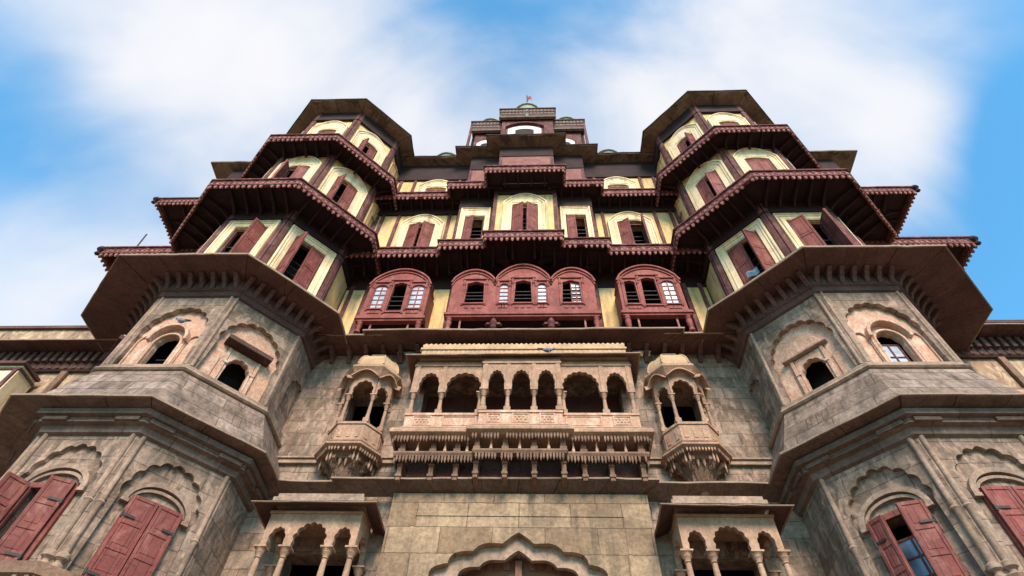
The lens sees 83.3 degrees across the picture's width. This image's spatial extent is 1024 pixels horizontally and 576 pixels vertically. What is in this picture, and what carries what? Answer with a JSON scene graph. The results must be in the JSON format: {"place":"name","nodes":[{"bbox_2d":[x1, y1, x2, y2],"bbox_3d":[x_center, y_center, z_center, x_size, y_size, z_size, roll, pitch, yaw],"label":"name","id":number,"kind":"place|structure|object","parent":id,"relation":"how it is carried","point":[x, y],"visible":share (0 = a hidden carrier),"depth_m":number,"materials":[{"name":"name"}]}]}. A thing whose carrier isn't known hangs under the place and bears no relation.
{"place":"outdoors","nodes":[
{"label":"outdoors","id":0,"kind":"place"},
{"bbox_2d":[0,0,1023,325],"label":"sky","id":1,"kind":"structure","parent":0,"point":[108,108],"materials":[{"name":"blue"}]},
{"label":"ground","id":2,"kind":"structure","parent":0,"visible":0},
{"bbox_2d":[0,325,116,477],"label":"side wing","id":3,"kind":"structure","parent":2,"relation":"on","point":[39,359],"depth_m":14.67,"materials":[{"name":"beige stone"}]},
{"bbox_2d":[0,98,414,575],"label":"octagonal tower","id":4,"kind":"structure","parent":2,"relation":"on","point":[151,444],"depth_m":11.95,"materials":[{"name":"grey stone"}]},
{"bbox_2d":[0,471,80,559],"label":"window","id":5,"kind":"structure","parent":4,"relation":"in","point":[27,532],"depth_m":8.70,"materials":[{"name":"red paint"}]},
{"bbox_2d":[81,494,183,575],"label":"window","id":6,"kind":"structure","parent":4,"relation":"in","point":[111,556],"depth_m":8.91,"materials":[{"name":"red paint"}]},
{"bbox_2d":[176,317,191,322],"bbox_3d":[-7.103,0.689,12.447,0.461,0.222,0.111,-4,-54,5],"label":"pigeon","id":7,"kind":"object","parent":4,"relation":"on","point":[181,320],"visible":1,"depth_m":12.38,"materials":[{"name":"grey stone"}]},
{"bbox_2d":[204,218,280,256],"bbox_3d":[-7.086,-1.066,14.677,1.400,2.820,0.487,0,-54,2],"label":"window","id":8,"kind":"structure","parent":4,"relation":"in","point":[258,232],"depth_m":15.09,"materials":[{"name":"beige paint"}]},
{"bbox_2d":[268,156,321,182],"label":"window","id":9,"kind":"structure","parent":4,"relation":"in","point":[307,168],"depth_m":18.59,"materials":[{"name":"beige paint"}]},
{"bbox_2d":[267,225,336,295],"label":"window","id":10,"kind":"structure","parent":4,"relation":"in","point":[284,254],"depth_m":15.31,"materials":[{"name":"beige paint"}]},
{"bbox_2d":[307,121,347,135],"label":"window","id":11,"kind":"structure","parent":4,"relation":"in","point":[340,127],"depth_m":21.54,"materials":[{"name":"beige paint"}]},
{"bbox_2d":[318,166,367,216],"bbox_3d":[-5.413,-2.921,18.265,1.400,3.580,0.445,38,-61,-23],"label":"window","id":12,"kind":"structure","parent":4,"relation":"in","point":[331,183],"depth_m":18.73,"materials":[{"name":"beige paint"}]},
{"bbox_2d":[350,130,386,165],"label":"window","id":13,"kind":"structure","parent":4,"relation":"in","point":[361,138],"depth_m":21.69,"materials":[{"name":"beige paint"}]},
{"bbox_2d":[363,203,379,224],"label":"blind window","id":14,"kind":"structure","parent":4,"relation":"in","point":[373,210],"depth_m":19.62,"materials":[{"name":"yellow paint"}]},
{"bbox_2d":[387,162,397,179],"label":"blind window","id":15,"kind":"structure","parent":4,"relation":"in","point":[392,169],"depth_m":22.65,"materials":[{"name":"yellow paint"}]},
{"bbox_2d":[94,132,980,575],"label":"palace block","id":16,"kind":"structure","parent":2,"relation":"on","point":[446,416],"depth_m":13.08,"materials":[{"name":"grey stone"}]},
{"bbox_2d":[392,214,444,246],"bbox_3d":[-3.081,-1.624,18.859,1.500,3.210,0.350,0,-54,2],"label":"window","id":17,"kind":"structure","parent":16,"relation":"in","point":[432,227],"depth_m":19.16,"materials":[{"name":"beige paint"}]},
{"bbox_2d":[416,179,446,191],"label":"window","id":18,"kind":"structure","parent":16,"relation":"in","point":[436,185],"depth_m":22.55,"materials":[{"name":"beige paint"}]},
{"bbox_2d":[455,207,490,238],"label":"window","id":19,"kind":"structure","parent":16,"relation":"in","point":[482,212],"depth_m":18.93,"materials":[{"name":"beige paint"}]},
{"bbox_2d":[501,193,547,229],"bbox_3d":[0.405,-2.237,18.351,1.440,3.310,0.317,0,-54,2],"label":"window","id":20,"kind":"structure","parent":16,"relation":"in","point":[536,217],"depth_m":18.54,"materials":[{"name":"beige paint"}]},
{"bbox_2d":[466,102,588,145],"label":"roof pavilion","id":21,"kind":"structure","parent":16,"relation":"on","point":[526,118],"depth_m":26.39,"materials":[{"name":"stone"}]},
{"bbox_2d":[476,140,486,145],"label":"arched window","id":22,"kind":"structure","parent":21,"relation":"in","point":[482,143],"depth_m":25.23,"materials":[{"name":"white paint"}]},
{"bbox_2d":[508,126,540,133],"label":"arched window","id":23,"kind":"structure","parent":21,"relation":"in","point":[520,129],"depth_m":25.55,"materials":[{"name":"white paint"}]},
{"bbox_2d":[566,139,574,143],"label":"arched window","id":24,"kind":"structure","parent":21,"relation":"in","point":[568,141],"depth_m":25.08,"materials":[{"name":"white paint"}]},
{"bbox_2d":[537,348,554,352],"bbox_3d":[0.799,1.407,13.323,0.461,0.222,0.111,20,-56,-12],"label":"pigeon","id":25,"kind":"object","parent":16,"relation":"on","point":[547,350],"visible":1,"depth_m":13.26,"materials":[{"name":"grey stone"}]},
{"bbox_2d":[560,206,594,236],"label":"window","id":26,"kind":"structure","parent":16,"relation":"in","point":[567,213],"depth_m":18.76,"materials":[{"name":"beige paint"}]},
{"bbox_2d":[604,176,637,188],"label":"window","id":27,"kind":"structure","parent":16,"relation":"in","point":[616,181],"depth_m":22.23,"materials":[{"name":"beige paint"}]},
{"bbox_2d":[607,211,659,243],"bbox_3d":[3.930,-1.747,18.519,1.500,3.210,0.503,0,-54,2],"label":"window","id":28,"kind":"structure","parent":16,"relation":"in","point":[619,226],"depth_m":18.88,"materials":[{"name":"beige paint"}]},
{"bbox_2d":[640,89,1023,575],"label":"octagonal tower","id":29,"kind":"structure","parent":2,"relation":"on","point":[894,423],"depth_m":11.87,"materials":[{"name":"grey stone"}]},
{"bbox_2d":[657,158,665,172],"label":"blind window","id":30,"kind":"structure","parent":29,"relation":"in","point":[661,164],"depth_m":22.16,"materials":[{"name":"yellow paint"}]},
{"bbox_2d":[674,198,688,218],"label":"blind window","id":31,"kind":"structure","parent":29,"relation":"in","point":[679,205],"depth_m":19.28,"materials":[{"name":"yellow paint"}]},
{"bbox_2d":[667,123,703,159],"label":"window","id":32,"kind":"structure","parent":29,"relation":"in","point":[692,131],"depth_m":21.22,"materials":[{"name":"beige paint"}]},
{"bbox_2d":[685,160,734,210],"bbox_3d":[6.197,-2.995,17.797,0.353,3.580,1.400,38,-61,-23],"label":"window","id":33,"kind":"structure","parent":29,"relation":"in","point":[717,174],"depth_m":18.24,"materials":[{"name":"beige paint"}]},
{"bbox_2d":[707,112,749,126],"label":"window","id":34,"kind":"structure","parent":29,"relation":"in","point":[717,118],"depth_m":20.96,"materials":[{"name":"beige paint"}]},
{"bbox_2d":[715,218,784,290],"bbox_3d":[6.033,-0.659,14.505,0.484,2.820,1.400,38,-61,-23],"label":"window","id":35,"kind":"structure","parent":29,"relation":"in","point":[764,247],"depth_m":14.85,"materials":[{"name":"beige paint"}]},
{"bbox_2d":[746,266,759,277],"bbox_3d":[5.940,-0.373,14.200,0.109,0.320,0.312,38,-61,-23],"label":"cloth","id":36,"kind":"object","parent":29,"relation":"hanging from","point":[755,271],"visible":1,"depth_m":14.15,"materials":[{"name":"blue fabric"}]},
{"bbox_2d":[732,148,788,173],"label":"window","id":37,"kind":"structure","parent":29,"relation":"in","point":[744,158],"depth_m":18.07,"materials":[{"name":"beige paint"}]},
{"bbox_2d":[772,208,855,249],"bbox_3d":[7.560,-1.208,14.051,1.400,2.820,0.526,0,-54,2],"label":"window","id":38,"kind":"structure","parent":29,"relation":"in","point":[796,227],"depth_m":14.46,"materials":[{"name":"beige paint"}]},
{"bbox_2d":[838,217,864,244],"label":"window","id":39,"kind":"structure","parent":29,"relation":"in","point":[861,242],"depth_m":14.94,"materials":[{"name":"beige paint"}]},
{"bbox_2d":[866,499,970,575],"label":"window","id":40,"kind":"structure","parent":29,"relation":"in","point":[927,552],"depth_m":8.46,"materials":[{"name":"red paint"}]},
{"bbox_2d":[979,486,1023,556],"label":"window","id":41,"kind":"structure","parent":29,"relation":"in","point":[1006,503],"depth_m":8.25,"materials":[{"name":"red paint"}]},
{"bbox_2d":[953,320,1023,392],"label":"side wing","id":42,"kind":"structure","parent":2,"relation":"on","point":[995,351],"depth_m":13.91,"materials":[{"name":"beige stone"}]}
]}

